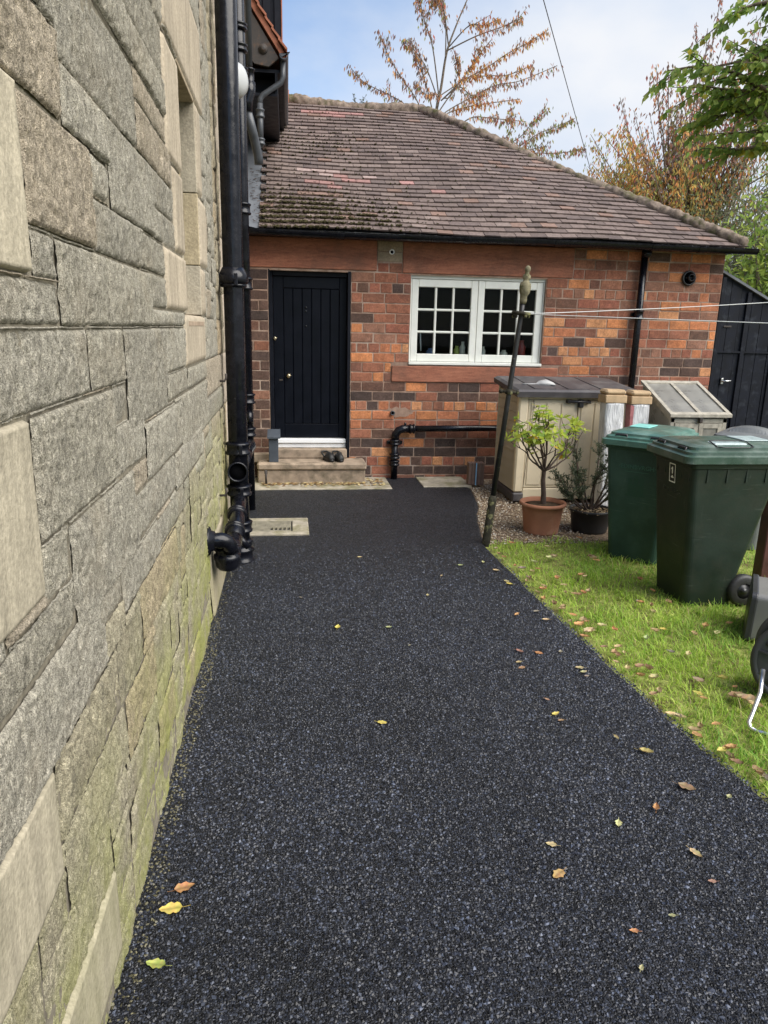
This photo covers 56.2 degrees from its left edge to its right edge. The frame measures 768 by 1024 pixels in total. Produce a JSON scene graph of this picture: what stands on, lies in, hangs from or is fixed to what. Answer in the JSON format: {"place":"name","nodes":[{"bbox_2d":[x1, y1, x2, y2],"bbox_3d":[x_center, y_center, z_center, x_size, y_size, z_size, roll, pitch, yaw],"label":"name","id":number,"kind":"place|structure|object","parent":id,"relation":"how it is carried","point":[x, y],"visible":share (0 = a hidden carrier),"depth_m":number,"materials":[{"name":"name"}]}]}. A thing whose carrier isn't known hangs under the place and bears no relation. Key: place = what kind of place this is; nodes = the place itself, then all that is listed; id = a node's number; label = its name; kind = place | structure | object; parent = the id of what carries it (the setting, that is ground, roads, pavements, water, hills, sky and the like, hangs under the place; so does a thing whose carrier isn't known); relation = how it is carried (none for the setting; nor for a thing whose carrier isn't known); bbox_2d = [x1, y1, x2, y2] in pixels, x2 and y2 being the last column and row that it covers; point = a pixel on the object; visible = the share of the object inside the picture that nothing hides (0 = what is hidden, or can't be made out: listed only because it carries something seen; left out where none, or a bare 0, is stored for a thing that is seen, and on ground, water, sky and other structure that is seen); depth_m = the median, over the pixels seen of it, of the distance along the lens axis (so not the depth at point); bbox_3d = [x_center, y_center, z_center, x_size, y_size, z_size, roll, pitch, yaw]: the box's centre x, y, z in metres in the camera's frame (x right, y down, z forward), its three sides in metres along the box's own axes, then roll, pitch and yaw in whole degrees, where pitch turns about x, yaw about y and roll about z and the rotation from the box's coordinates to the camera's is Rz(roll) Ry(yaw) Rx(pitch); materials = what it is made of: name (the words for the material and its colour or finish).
{"place":"outdoors","nodes":[
{"label":"outdoors","id":0,"kind":"place"},
{"bbox_2d":[352,93,366,102],"bbox_3d":[-0.331,-5.804,10.144,0.251,0.166,0.076,-4,15,-19],"label":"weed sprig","id":1,"kind":"object","parent":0,"point":[363,99],"visible":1,"depth_m":10.14,"materials":[{"name":"plant"}]},
{"bbox_2d":[107,478,767,1023],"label":"tarmac path","id":2,"kind":"structure","parent":0,"point":[329,846],"depth_m":2.58,"materials":[{"name":"black asphalt"}]},
{"bbox_2d":[146,958,171,968],"bbox_3d":[-0.612,1.229,1.960,0.072,0.008,0.035,-1,14,-7],"label":"fallen leaf","id":3,"kind":"object","parent":2,"relation":"on","point":[156,963],"visible":1,"depth_m":1.96,"materials":[{"name":"plant"}]},
{"bbox_2d":[159,902,188,913],"bbox_3d":[-0.625,1.182,2.147,0.082,0.005,0.050,6,15,16],"label":"fallen leaf","id":4,"kind":"object","parent":2,"relation":"on","point":[171,907],"visible":1,"depth_m":2.15,"materials":[{"name":"yellow plant"}]},
{"bbox_2d":[167,882,194,892],"bbox_3d":[-0.627,1.161,2.225,0.080,0.008,0.046,-1,14,-7],"label":"fallen leaf","id":5,"kind":"object","parent":2,"relation":"on","point":[183,886],"visible":1,"depth_m":2.23,"materials":[{"name":"orange plant"}]},
{"bbox_2d":[250,518,308,535],"bbox_3d":[-0.949,0.138,6.262,0.580,0.048,0.520,-1,14,-7],"label":"drain cover","id":6,"kind":"object","parent":2,"relation":"on","point":[262,526],"visible":0.77,"depth_m":6.22,"materials":[{"name":"concrete"}]},
{"bbox_2d":[255,477,391,489],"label":"paving slab","id":7,"kind":"structure","parent":2,"relation":"on","point":[260,486],"depth_m":7.83,"materials":[{"name":"concrete"}]},
{"bbox_2d":[264,470,267,483],"bbox_3d":[-1.287,-0.380,7.854,0.034,0.163,0.024,-1,14,-7],"label":"boot scraper","id":8,"kind":"object","parent":7,"relation":"on","point":[265,472],"visible":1,"depth_m":7.84,"materials":[{"name":"metal"}]},
{"bbox_2d":[261,478,384,486],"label":"leaf litter","id":9,"kind":"object","parent":7,"relation":"on","point":[337,483],"visible":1,"depth_m":7.95,"materials":[{"name":"brown plant"}]},
{"bbox_2d":[415,477,471,488],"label":"paving slab","id":10,"kind":"structure","parent":2,"relation":"on","point":[442,481],"depth_m":8.21,"materials":[{"name":"concrete"}]},
{"bbox_2d":[466,461,484,484],"bbox_3d":[1.028,-0.436,8.092,0.177,0.256,0.108,-1,14,-7],"label":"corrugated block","id":11,"kind":"object","parent":10,"relation":"on","point":[475,473],"depth_m":8.05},
{"bbox_2d":[546,841,560,846],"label":"fallen leaf","id":12,"kind":"object","parent":2,"relation":"on","point":[552,843],"visible":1,"depth_m":2.45,"materials":[{"name":"beige plant"}]},
{"bbox_2d":[553,869,564,877],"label":"fallen leaf","id":13,"kind":"object","parent":2,"relation":"on","point":[558,873],"visible":1,"depth_m":2.32,"materials":[{"name":"orange plant"}]},
{"bbox_2d":[615,817,621,826],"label":"fallen leaf","id":14,"kind":"object","parent":2,"relation":"on","point":[618,822],"visible":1,"depth_m":2.57,"materials":[{"name":"yellow plant"}]},
{"bbox_2d":[629,928,638,932],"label":"fallen leaf","id":15,"kind":"object","parent":2,"relation":"on","point":[634,930],"visible":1,"depth_m":2.11,"materials":[{"name":"orange plant"}]},
{"bbox_2d":[639,747,652,752],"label":"fallen leaf","id":16,"kind":"object","parent":2,"relation":"on","point":[647,750],"visible":1,"depth_m":3.02,"materials":[{"name":"yellow plant"}]},
{"bbox_2d":[653,803,659,809],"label":"fallen leaf","id":17,"kind":"object","parent":2,"relation":"on","point":[656,806],"visible":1,"depth_m":2.66,"materials":[{"name":"orange plant"}]},
{"bbox_2d":[678,782,695,789],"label":"fallen leaf","id":18,"kind":"object","parent":2,"relation":"on","point":[686,785],"visible":1,"depth_m":2.78,"materials":[{"name":"brown plant"}]},
{"bbox_2d":[686,845,701,856],"bbox_3d":[1.049,1.146,2.433,0.029,0.007,0.060,-1,14,-7],"label":"fallen leaf","id":19,"kind":"object","parent":2,"relation":"on","point":[695,851],"visible":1,"depth_m":2.43,"materials":[{"name":"beige plant"}]},
{"bbox_2d":[282,0,767,261],"label":"sky","id":20,"kind":"structure","parent":0,"point":[607,49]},
{"bbox_2d":[464,479,607,544],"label":"gravel ground","id":21,"kind":"structure","parent":0,"point":[604,537],"depth_m":6.58,"materials":[{"name":"grey gravel"}]},
{"bbox_2d":[519,496,565,536],"bbox_3d":[1.389,0.040,6.341,0.406,0.280,0.406,-1,14,-7],"label":"flower pot","id":22,"kind":"object","parent":21,"relation":"on","point":[543,520],"visible":0.98,"depth_m":6.22,"materials":[{"name":"ceramic"}]},
{"bbox_2d":[504,405,591,503],"bbox_3d":[1.383,-0.495,6.222,0.940,0.899,0.647,-5,16,-22],"label":"potted tree","id":23,"kind":"object","parent":22,"relation":"in","point":[533,441],"visible":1,"depth_m":6.13,"materials":[{"name":"green plant"}]},
{"bbox_2d":[492,376,635,501],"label":"storage shed","id":24,"kind":"structure","parent":21,"relation":"on","point":[575,397],"depth_m":7.35,"materials":[{"name":"beige plastic"}]},
{"bbox_2d":[523,379,555,384],"bbox_3d":[1.586,-1.332,7.367,0.335,0.055,0.150,-1,14,-7],"label":"hand scoop","id":25,"kind":"object","parent":24,"relation":"on","point":[544,382],"visible":0.98,"depth_m":7.33,"materials":[{"name":"grey plastic"}]},
{"bbox_2d":[523,399,577,487],"bbox_3d":[1.688,-0.690,7.326,0.514,0.900,0.044,-1,14,-7],"label":"door","id":26,"kind":"structure","parent":24,"relation":"in","point":[532,479],"depth_m":7.31,"materials":[{"name":"beige plastic"}]},
{"bbox_2d":[571,400,599,486],"bbox_3d":[2.186,-0.695,7.391,0.474,0.900,0.044,-1,14,-7],"label":"door","id":27,"kind":"structure","parent":24,"relation":"in","point":[589,414],"depth_m":7.34,"materials":[{"name":"beige plastic"}]},
{"bbox_2d":[567,503,607,534],"bbox_3d":[1.829,0.063,6.435,0.408,0.209,0.405,-1,14,-7],"label":"flower pot","id":28,"kind":"object","parent":21,"relation":"on","point":[592,522],"visible":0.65,"depth_m":6.32,"materials":[{"name":"black plastic"}]},
{"bbox_2d":[594,388,626,505],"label":"wrapped column","id":29,"kind":"structure","parent":21,"relation":"on","point":[611,414],"depth_m":6.82,"materials":[{"name":"plastic"}]},
{"bbox_2d":[624,390,651,427],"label":"wrapped column","id":30,"kind":"structure","parent":21,"relation":"on","point":[638,403],"depth_m":6.83,"materials":[{"name":"plastic"}]},
{"bbox_2d":[641,380,732,435],"bbox_3d":[2.913,-0.641,7.106,0.615,1.248,0.665,-1,14,-7],"label":"cold frame","id":31,"kind":"object","parent":21,"relation":"on","point":[699,408],"visible":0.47,"depth_m":6.90,"materials":[{"name":"brown wood"}]},
{"bbox_2d":[674,423,698,431],"bbox_3d":[2.827,-0.440,6.853,0.235,0.810,0.028,-1,14,-7],"label":"door","id":32,"kind":"structure","parent":31,"relation":"in","point":[694,426],"depth_m":6.75,"materials":[{"name":"brown wood"}]},
{"bbox_2d":[697,423,721,435],"bbox_3d":[3.066,-0.443,6.884,0.236,0.810,0.028,-1,14,-7],"label":"door","id":33,"kind":"structure","parent":31,"relation":"in","point":[704,429],"depth_m":6.79,"materials":[{"name":"brown wood"}]},
{"bbox_2d":[548,434,607,509],"bbox_3d":[1.909,-0.340,6.290,0.870,0.721,0.577,-1,14,-7],"label":"potted bush","id":34,"kind":"object","parent":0,"point":[577,480],"visible":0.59,"depth_m":6.36,"materials":[{"name":"green plant"}]},
{"bbox_2d":[486,532,767,803],"bbox_3d":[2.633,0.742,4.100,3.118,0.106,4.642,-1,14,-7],"label":"lawn grass","id":35,"kind":"structure","parent":0,"point":[725,631],"depth_m":4.23,"materials":[{"name":"green plant"}]},
{"bbox_2d":[482,265,530,546],"bbox_3d":[0.966,-0.780,5.702,0.286,2.235,0.147,-1,14,-7],"label":"washing pole","id":36,"kind":"object","parent":35,"relation":"on","point":[524,287],"visible":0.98,"depth_m":5.66,"materials":[{"name":"metal"}]},
{"bbox_2d":[531,314,767,323],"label":"washing line","id":37,"kind":"object","parent":36,"relation":"attached to","point":[651,318],"visible":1,"depth_m":5.12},
{"bbox_2d":[531,302,767,313],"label":"washing line","id":38,"kind":"object","parent":36,"relation":"attached to","point":[644,309],"visible":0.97,"depth_m":5.93,"materials":[{"name":"plastic"}]},
{"bbox_2d":[574,621,583,624],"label":"fallen leaf","id":39,"kind":"object","parent":35,"relation":"on","point":[578,623],"visible":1,"depth_m":4.31,"materials":[{"name":"plant"}]},
{"bbox_2d":[584,627,595,631],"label":"fallen leaf","id":40,"kind":"object","parent":35,"relation":"on","point":[586,629],"visible":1,"depth_m":4.22,"materials":[{"name":"beige plant"}]},
{"bbox_2d":[602,423,698,563],"bbox_3d":[2.086,-0.162,5.693,0.556,1.022,0.789,12,18,36],"label":"wheelie bin","id":41,"kind":"object","parent":35,"relation":"on","point":[632,497],"visible":0.75,"depth_m":5.47,"materials":[{"name":"green plastic"}]},
{"bbox_2d":[648,691,657,694],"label":"fallen leaf","id":42,"kind":"object","parent":35,"relation":"on","point":[653,692],"visible":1,"depth_m":3.50,"materials":[{"name":"beige plant"}]},
{"bbox_2d":[649,674,658,678],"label":"fallen leaf","id":43,"kind":"object","parent":35,"relation":"on","point":[654,676],"visible":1,"depth_m":3.64,"materials":[{"name":"yellow plant"}]},
{"bbox_2d":[673,713,685,717],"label":"fallen leaf","id":44,"kind":"object","parent":35,"relation":"on","point":[683,716],"visible":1,"depth_m":3.28,"materials":[{"name":"beige plant"}]},
{"bbox_2d":[686,726,700,730],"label":"fallen leaf","id":45,"kind":"object","parent":35,"relation":"on","point":[693,728],"visible":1,"depth_m":3.19,"materials":[{"name":"brown plant"}]},
{"bbox_2d":[690,730,702,737],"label":"fallen leaf","id":46,"kind":"object","parent":35,"relation":"on","point":[696,733],"visible":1,"depth_m":3.15,"materials":[{"name":"plant"}]},
{"bbox_2d":[692,676,703,681],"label":"fallen leaf","id":47,"kind":"object","parent":35,"relation":"on","point":[699,679],"visible":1,"depth_m":3.62,"materials":[{"name":"beige plant"}]},
{"bbox_2d":[697,721,703,727],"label":"fallen leaf","id":48,"kind":"object","parent":35,"relation":"on","point":[699,724],"visible":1,"depth_m":3.21,"materials":[{"name":"brown plant"}]},
{"bbox_2d":[642,0,767,172],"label":"green tree","id":49,"kind":"object","parent":35,"relation":"on","point":[731,101],"visible":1,"depth_m":5.28,"materials":[{"name":"green plant"}]},
{"bbox_2d":[647,436,767,605],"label":"wheelie bin","id":50,"kind":"object","parent":35,"relation":"on","point":[712,495],"visible":0.98,"depth_m":4.58,"materials":[{"name":"green plastic"}]},
{"bbox_2d":[717,747,726,751],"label":"fallen leaf","id":51,"kind":"object","parent":35,"relation":"on","point":[721,749],"visible":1,"depth_m":3.03,"materials":[{"name":"yellow plant"}]},
{"bbox_2d":[716,675,727,678],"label":"fallen leaf","id":52,"kind":"object","parent":35,"relation":"on","point":[722,676],"visible":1,"depth_m":3.65,"materials":[{"name":"brown plant"}]},
{"bbox_2d":[723,751,734,758],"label":"fallen leaf","id":53,"kind":"object","parent":35,"relation":"on","point":[728,753],"visible":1,"depth_m":2.99,"materials":[{"name":"brown plant"}]},
{"bbox_2d":[724,743,737,748],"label":"fallen leaf","id":54,"kind":"object","parent":35,"relation":"on","point":[730,745],"visible":1,"depth_m":3.05,"materials":[{"name":"orange plant"}]},
{"bbox_2d":[728,691,742,696],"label":"fallen leaf","id":55,"kind":"object","parent":35,"relation":"on","point":[731,693],"visible":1,"depth_m":3.49,"materials":[{"name":"brown plant"}]},
{"bbox_2d":[729,758,748,765],"bbox_3d":[1.450,1.020,2.943,0.068,0.011,0.037,4,15,10],"label":"fallen leaf","id":56,"kind":"object","parent":35,"relation":"on","point":[737,761],"visible":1,"depth_m":2.95,"materials":[{"name":"brown plant"}]},
{"bbox_2d":[713,425,767,549],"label":"wheelie bin","id":57,"kind":"object","parent":35,"relation":"on","point":[757,431],"visible":0.16,"depth_m":5.89,"materials":[{"name":"grey plastic"}]},
{"bbox_2d":[733,693,765,703],"bbox_3d":[1.744,0.886,3.429,0.135,0.023,0.074,3,14,6],"label":"fallen leaf","id":58,"kind":"object","parent":35,"relation":"on","point":[746,697],"visible":0.79,"depth_m":3.45,"materials":[{"name":"brown plant"}]},
{"bbox_2d":[744,700,763,706],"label":"fallen leaf","id":59,"kind":"object","parent":35,"relation":"on","point":[752,702],"visible":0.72,"depth_m":3.39,"materials":[{"name":"brown plant"}]},
{"bbox_2d":[743,574,767,641],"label":"grey box","id":60,"kind":"object","parent":35,"relation":"on","point":[756,614],"visible":0.95,"depth_m":4.13,"materials":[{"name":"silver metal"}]},
{"bbox_2d":[746,618,767,735],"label":"hose reel","id":61,"kind":"object","parent":35,"relation":"on","point":[759,661],"visible":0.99,"depth_m":3.45,"materials":[{"name":"grey plastic"}]},
{"bbox_2d":[752,765,764,773],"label":"fallen leaf","id":62,"kind":"object","parent":35,"relation":"on","point":[756,768],"visible":1,"depth_m":2.89,"materials":[{"name":"brown plant"}]},
{"bbox_2d":[752,501,767,577],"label":"timber post","id":63,"kind":"object","parent":35,"relation":"on","point":[760,567],"visible":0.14,"depth_m":5.17,"materials":[{"name":"brown wood"}]},
{"label":"ground","id":64,"kind":"structure","parent":0,"visible":0},
{"bbox_2d":[0,0,289,1023],"bbox_3d":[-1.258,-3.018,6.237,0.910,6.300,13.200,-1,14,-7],"label":"stone house","id":65,"kind":"structure","parent":64,"relation":"on","point":[114,466],"depth_m":1.76,"materials":[{"name":"stone"}]},
{"bbox_2d":[219,488,227,496],"bbox_3d":[-1.073,-0.131,4.770,0.072,0.058,0.016,-1,14,-7],"label":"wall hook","id":66,"kind":"object","parent":65,"relation":"attached to","point":[225,494],"depth_m":4.77,"materials":[{"name":"metal"}]},
{"bbox_2d":[207,494,250,571],"bbox_3d":[-0.963,0.106,4.642,0.185,0.319,1.228,0,14,-5],"label":"waste trap","id":67,"kind":"object","parent":65,"relation":"attached to","point":[228,543],"visible":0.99,"depth_m":4.21,"materials":[{"name":"black paint"}]},
{"bbox_2d":[214,0,254,563],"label":"soil pipe","id":68,"kind":"object","parent":65,"relation":"attached to","point":[233,279],"visible":0.81,"depth_m":4.78,"materials":[{"name":"black paint"}]},
{"bbox_2d":[238,62,248,98],"bbox_3d":[-1.079,-3.137,5.224,0.145,0.256,0.256,7,16,22],"label":"wall lamp","id":69,"kind":"object","parent":65,"relation":"attached to","point":[243,81],"visible":0.4,"depth_m":5.20,"materials":[{"name":"plastic"}]},
{"bbox_2d":[237,0,255,510],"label":"soil pipe","id":70,"kind":"object","parent":65,"relation":"attached to","point":[242,53],"visible":0.56,"depth_m":6.22,"materials":[{"name":"black paint"}]},
{"bbox_2d":[247,410,252,422],"bbox_3d":[-1.235,-0.881,6.581,0.074,0.133,0.139,-4,15,-20],"label":"inspection door","id":71,"kind":"structure","parent":70,"relation":"in","point":[249,413],"depth_m":6.54,"materials":[{"name":"black paint"}]},
{"bbox_2d":[245,0,262,164],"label":"waste pipe","id":72,"kind":"object","parent":65,"relation":"attached to","point":[254,139],"visible":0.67,"depth_m":6.48,"materials":[{"name":"black paint"}]},
{"bbox_2d":[256,61,285,147],"bbox_3d":[-1.137,-4.089,7.226,0.305,0.790,0.091,-1,14,-7],"label":"downpipe","id":73,"kind":"object","parent":65,"relation":"attached to","point":[260,116],"visible":0.81,"depth_m":7.19,"materials":[{"name":"grey metal"}]},
{"bbox_2d":[344,0,591,159],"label":"cherry tree","id":74,"kind":"object","parent":64,"relation":"on","point":[479,95],"visible":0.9,"depth_m":12.38,"materials":[{"name":"orange plant"}]},
{"bbox_2d":[247,90,759,482],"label":"brick house","id":75,"kind":"structure","parent":64,"relation":"on","point":[382,236],"depth_m":8.23,"materials":[{"name":"red brick"}]},
{"bbox_2d":[267,429,279,461],"bbox_3d":[-1.216,-0.732,7.960,0.140,0.350,0.160,-1,14,-7],"label":"bollard post","id":76,"kind":"object","parent":75,"relation":"on","point":[273,436],"visible":1,"depth_m":7.92,"materials":[{"name":"grey metal"}]},
{"bbox_2d":[273,276,346,437],"bbox_3d":[-0.830,-1.714,8.090,0.814,1.770,0.111,-1,14,-7],"label":"door","id":77,"kind":"structure","parent":75,"relation":"in","point":[310,344],"depth_m":8.10,"materials":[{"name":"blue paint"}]},
{"bbox_2d":[321,450,334,461],"bbox_3d":[-0.629,-0.631,8.114,0.119,0.101,0.262,-7,17,-30],"label":"clog","id":78,"kind":"object","parent":75,"relation":"on","point":[328,456],"visible":1,"depth_m":8.04,"materials":[{"name":"black rubber"}]},
{"bbox_2d":[332,450,343,461],"bbox_3d":[-0.515,-0.630,8.119,0.119,0.101,0.262,-5,16,-25],"label":"clog","id":79,"kind":"object","parent":75,"relation":"on","point":[338,456],"visible":0.94,"depth_m":8.04,"materials":[{"name":"black rubber"}]},
{"bbox_2d":[426,348,432,353],"bbox_3d":[0.534,-1.851,8.331,0.100,0.090,0.100,-1,14,-7],"label":"jar","id":80,"kind":"object","parent":75,"relation":"in","point":[429,351],"visible":0.52,"depth_m":8.29,"materials":[{"name":"blue glass"}]},
{"bbox_2d":[387,423,496,479],"bbox_3d":[0.771,-0.711,8.386,1.480,0.655,0.131,-1,14,-7],"label":"waste pipe","id":81,"kind":"object","parent":75,"relation":"attached to","point":[394,441],"visible":0.98,"depth_m":8.28,"materials":[{"name":"black paint"}]},
{"bbox_2d":[453,346,458,353],"bbox_3d":[0.848,-1.876,8.398,0.080,0.120,0.080,-1,14,-7],"label":"jar","id":82,"kind":"object","parent":75,"relation":"in","point":[456,350],"visible":0.71,"depth_m":8.37,"materials":[{"name":"green glass"}]},
{"bbox_2d":[459,342,464,353],"bbox_3d":[0.909,-1.889,8.351,0.070,0.170,0.070,-1,14,-7],"label":"bottle","id":83,"kind":"object","parent":75,"relation":"in","point":[462,349],"visible":0.73,"depth_m":8.32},
{"bbox_2d":[408,275,545,366],"bbox_3d":[1.051,-2.159,8.172,1.558,0.972,0.135,-1,14,-7],"label":"window frame","id":84,"kind":"structure","parent":75,"relation":"in","point":[477,285],"depth_m":8.17,"materials":[{"name":"white paint"}]},
{"bbox_2d":[517,340,525,354],"bbox_3d":[1.614,-1.918,8.468,0.100,0.200,0.100,-1,14,-7],"label":"bottle","id":85,"kind":"object","parent":75,"relation":"in","point":[521,349],"visible":0.61,"depth_m":8.43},
{"bbox_2d":[543,0,592,177],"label":"overhead cable","id":86,"kind":"object","parent":75,"relation":"on","point":[565,79],"visible":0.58,"depth_m":9.80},
{"bbox_2d":[628,250,651,388],"bbox_3d":[2.917,-1.691,8.400,0.140,2.600,0.171,-1,14,-7],"label":"downpipe","id":87,"kind":"object","parent":75,"relation":"attached to","point":[646,255],"visible":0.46,"depth_m":8.25,"materials":[{"name":"black paint"}]},
{"bbox_2d":[578,0,767,257],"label":"cherry tree","id":88,"kind":"object","parent":64,"relation":"on","point":[673,177],"visible":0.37,"depth_m":11.77,"materials":[{"name":"orange plant"}]},
{"bbox_2d":[668,141,767,284],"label":"willow bush","id":89,"kind":"object","parent":64,"relation":"on","point":[734,262],"visible":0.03,"depth_m":10.79,"materials":[{"name":"green plant"}]},
{"bbox_2d":[708,270,767,428],"bbox_3d":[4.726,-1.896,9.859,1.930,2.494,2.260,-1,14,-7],"label":"boarded gate","id":90,"kind":"structure","parent":64,"relation":"on","point":[738,385],"depth_m":8.69,"materials":[{"name":"black wood"}]},
{"bbox_2d":[720,165,767,296],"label":"elder bush","id":91,"kind":"object","parent":64,"relation":"on","point":[755,269],"visible":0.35,"depth_m":9.61,"materials":[{"name":"green plant"}]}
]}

